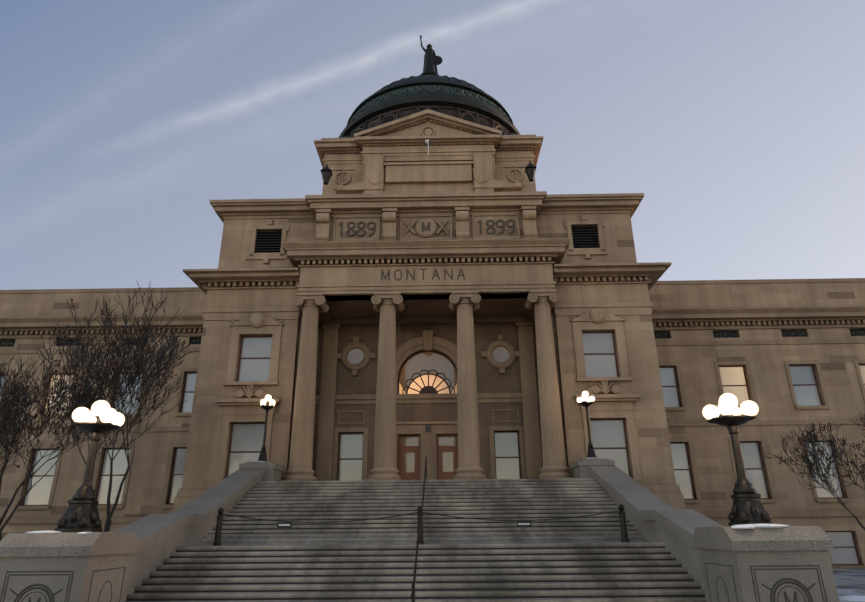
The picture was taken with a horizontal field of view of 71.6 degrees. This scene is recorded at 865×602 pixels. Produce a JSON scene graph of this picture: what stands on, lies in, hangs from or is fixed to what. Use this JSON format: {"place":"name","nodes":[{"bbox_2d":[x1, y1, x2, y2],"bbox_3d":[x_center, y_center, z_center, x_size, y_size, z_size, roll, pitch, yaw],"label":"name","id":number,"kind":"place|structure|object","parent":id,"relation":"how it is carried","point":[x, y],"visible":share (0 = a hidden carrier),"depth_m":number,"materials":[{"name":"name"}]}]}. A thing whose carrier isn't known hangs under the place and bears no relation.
{"place":"outdoors","nodes":[
{"label":"outdoors","id":0,"kind":"place"},
{"bbox_2d":[347,346,508,471],"bbox_3d":[-0.222,6.022,33.871,9.400,6.980,0.400,-1,-21,1],"label":"window glass","id":1,"kind":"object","parent":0,"point":[428,362],"depth_m":34.73,"materials":[{"name":"grey glass"}]},
{"bbox_2d":[0,368,858,563],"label":"window panes","id":2,"kind":"structure","parent":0,"point":[40,490],"depth_m":34.71,"materials":[{"name":"grey glass"}]},
{"bbox_2d":[0,0,864,289],"label":"sky","id":3,"kind":"structure","parent":0,"point":[739,125],"materials":[{"name":"blue"}]},
{"bbox_2d":[31,366,835,474],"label":"windows","id":4,"kind":"structure","parent":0,"point":[799,375],"depth_m":35.28,"materials":[{"name":"grey glass"}]},
{"bbox_2d":[45,366,864,413],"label":"lit window","id":5,"kind":"structure","parent":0,"point":[732,375],"depth_m":36.41,"materials":[{"name":"beige glass"}]},
{"bbox_2d":[832,569,864,601],"bbox_3d":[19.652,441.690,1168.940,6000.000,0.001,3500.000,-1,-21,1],"label":"ground","id":6,"kind":"structure","parent":0,"point":[848,582],"depth_m":24.90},
{"bbox_2d":[125,480,705,601],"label":"steps","id":7,"kind":"structure","parent":6,"relation":"on","point":[426,542],"depth_m":17.73,"materials":[{"name":"stone"}]},
{"bbox_2d":[126,478,705,601],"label":"stair treads","id":8,"kind":"object","parent":7,"relation":"on","point":[433,585],"visible":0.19,"depth_m":18.04,"materials":[{"name":"stone"}]},
{"bbox_2d":[411,457,426,601],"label":"handrail","id":9,"kind":"object","parent":7,"relation":"on","point":[413,583],"visible":0.98,"depth_m":16.02,"materials":[{"name":"brown metal"}]},
{"bbox_2d":[279,289,574,480],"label":"columns","id":10,"kind":"structure","parent":7,"relation":"on","point":[388,305],"depth_m":29.74,"materials":[{"name":"stone"}]},
{"bbox_2d":[287,293,568,480],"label":"recessed portico wall","id":11,"kind":"structure","parent":7,"relation":"on","point":[493,318],"depth_m":34.13,"materials":[{"name":"stone"}]},
{"bbox_2d":[0,458,838,601],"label":"stair side wall","id":12,"kind":"structure","parent":6,"relation":"on","point":[694,541],"depth_m":13.57,"materials":[{"name":"grey stone"}]},
{"bbox_2d":[0,562,826,601],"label":"engraving","id":13,"kind":"object","parent":12,"relation":"attached to","point":[771,589],"visible":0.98,"depth_m":12.68,"materials":[{"name":"grey stone"}]},
{"bbox_2d":[54,161,773,545],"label":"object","id":14,"kind":"object","parent":12,"relation":"on","point":[80,513],"visible":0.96,"depth_m":14.33,"materials":[{"name":"black metal"}]},
{"bbox_2d":[277,425,531,527],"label":"signs","id":15,"kind":"object","parent":14,"relation":"hanging from","point":[428,428],"visible":0.93,"depth_m":19.17,"materials":[{"name":"black"}]},
{"bbox_2d":[279,523,529,525],"bbox_3d":[-0.914,7.127,19.138,8.010,0.074,0.004,-1,-21,1],"label":"sign text","id":16,"kind":"object","parent":15,"relation":"attached to","point":[518,524],"visible":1,"depth_m":19.09,"materials":[{"name":"white paint"}]},
{"bbox_2d":[82,409,746,484],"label":"lamp posts","id":17,"kind":"object","parent":14,"relation":"attached to","point":[92,453],"visible":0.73,"depth_m":14.51,"materials":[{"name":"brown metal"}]},
{"bbox_2d":[72,391,758,425],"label":"lamp globes","id":18,"kind":"object","parent":14,"relation":"on","point":[106,412],"visible":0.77,"depth_m":14.76,"materials":[{"name":"beige glass"}]},
{"bbox_2d":[0,155,864,565],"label":"stone wall","id":19,"kind":"structure","parent":6,"relation":"on","point":[652,419],"depth_m":34.72,"materials":[{"name":"beige stone"}]},
{"bbox_2d":[339,219,514,280],"bbox_3d":[-0.317,-2.810,32.741,9.896,3.940,0.770,-1,-21,1],"label":"lettering","id":20,"kind":"object","parent":19,"relation":"attached to","point":[423,228],"visible":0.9,"depth_m":33.45,"materials":[{"name":"brown stone"}]},
{"bbox_2d":[398,435,457,479],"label":"doors","id":21,"kind":"structure","parent":19,"relation":"attached to","point":[416,475],"depth_m":33.03,"materials":[{"name":"brown wood"}]},
{"bbox_2d":[172,109,684,512],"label":"facade","id":22,"kind":"structure","parent":19,"relation":"attached to","point":[496,265],"depth_m":32.63,"materials":[{"name":"beige stone"}]},
{"bbox_2d":[349,105,509,136],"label":"dome drum","id":23,"kind":"object","parent":19,"relation":"on","point":[456,112],"visible":0.1,"depth_m":48.42,"materials":[{"name":"beige stone"}]},
{"bbox_2d":[339,74,520,137],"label":"dome","id":24,"kind":"structure","parent":19,"relation":"on","point":[429,98],"depth_m":49.56,"materials":[{"name":"black metal"}]},
{"bbox_2d":[352,85,506,120],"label":"dome band","id":25,"kind":"object","parent":24,"relation":"attached to","point":[432,89],"visible":0.1,"depth_m":49.57,"materials":[{"name":"metal"}]},
{"bbox_2d":[350,85,510,121],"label":"dome scallops","id":26,"kind":"object","parent":24,"relation":"attached to","point":[489,102],"visible":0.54,"depth_m":49.96,"materials":[{"name":"metal"}]},
{"bbox_2d":[420,35,442,74],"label":"statue","id":27,"kind":"object","parent":24,"relation":"on","point":[432,60],"visible":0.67,"depth_m":59.68,"materials":[{"name":"brown metal"}]},
{"bbox_2d":[0,278,864,568],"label":"wing trim","id":28,"kind":"structure","parent":19,"relation":"attached to","point":[694,316],"depth_m":36.85,"materials":[{"name":"stone"}]},
{"bbox_2d":[0,115,864,346],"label":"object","id":29,"kind":"object","parent":19,"relation":"on","point":[465,117],"visible":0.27,"depth_m":34.59,"materials":[{"name":"black"}]},
{"bbox_2d":[0,227,864,346],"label":"louvres","id":30,"kind":"object","parent":19,"relation":"on","point":[656,335],"visible":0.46,"depth_m":34.49,"materials":[{"name":"grey metal"}]},
{"bbox_2d":[1,331,864,564],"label":"window frames","id":31,"kind":"structure","parent":19,"relation":"attached to","point":[428,389],"depth_m":34.41,"materials":[{"name":"brown wood"}]},
{"bbox_2d":[399,375,456,393],"bbox_3d":[-0.235,4.171,34.801,3.500,2.640,0.001,-1,-21,1],"label":"fanlight window","id":32,"kind":"structure","parent":31,"relation":"in","point":[418,381],"depth_m":34.55,"materials":[{"name":"glass"}]},
{"bbox_2d":[228,333,628,480],"bbox_3d":[-0.243,5.930,32.233,19.800,7.600,3.530,-1,-21,1],"label":"window glass","id":33,"kind":"object","parent":31,"relation":"in","point":[506,468],"visible":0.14,"depth_m":31.38,"materials":[{"name":"grey glass"}]},
{"bbox_2d":[0,281,864,540],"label":"trees","id":34,"kind":"object","parent":6,"relation":"on","point":[83,397],"visible":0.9,"depth_m":23.79,"materials":[{"name":"brown plant"}]},
{"bbox_2d":[0,299,864,482],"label":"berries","id":35,"kind":"object","parent":34,"relation":"attached to","point":[113,398],"visible":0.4,"depth_m":24.00,"materials":[{"name":"brown plant"}]},
{"bbox_2d":[26,458,864,601],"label":"snow","id":36,"kind":"structure","parent":6,"relation":"on","point":[849,598],"depth_m":13.36,"materials":[{"name":"white snow"}]}
]}

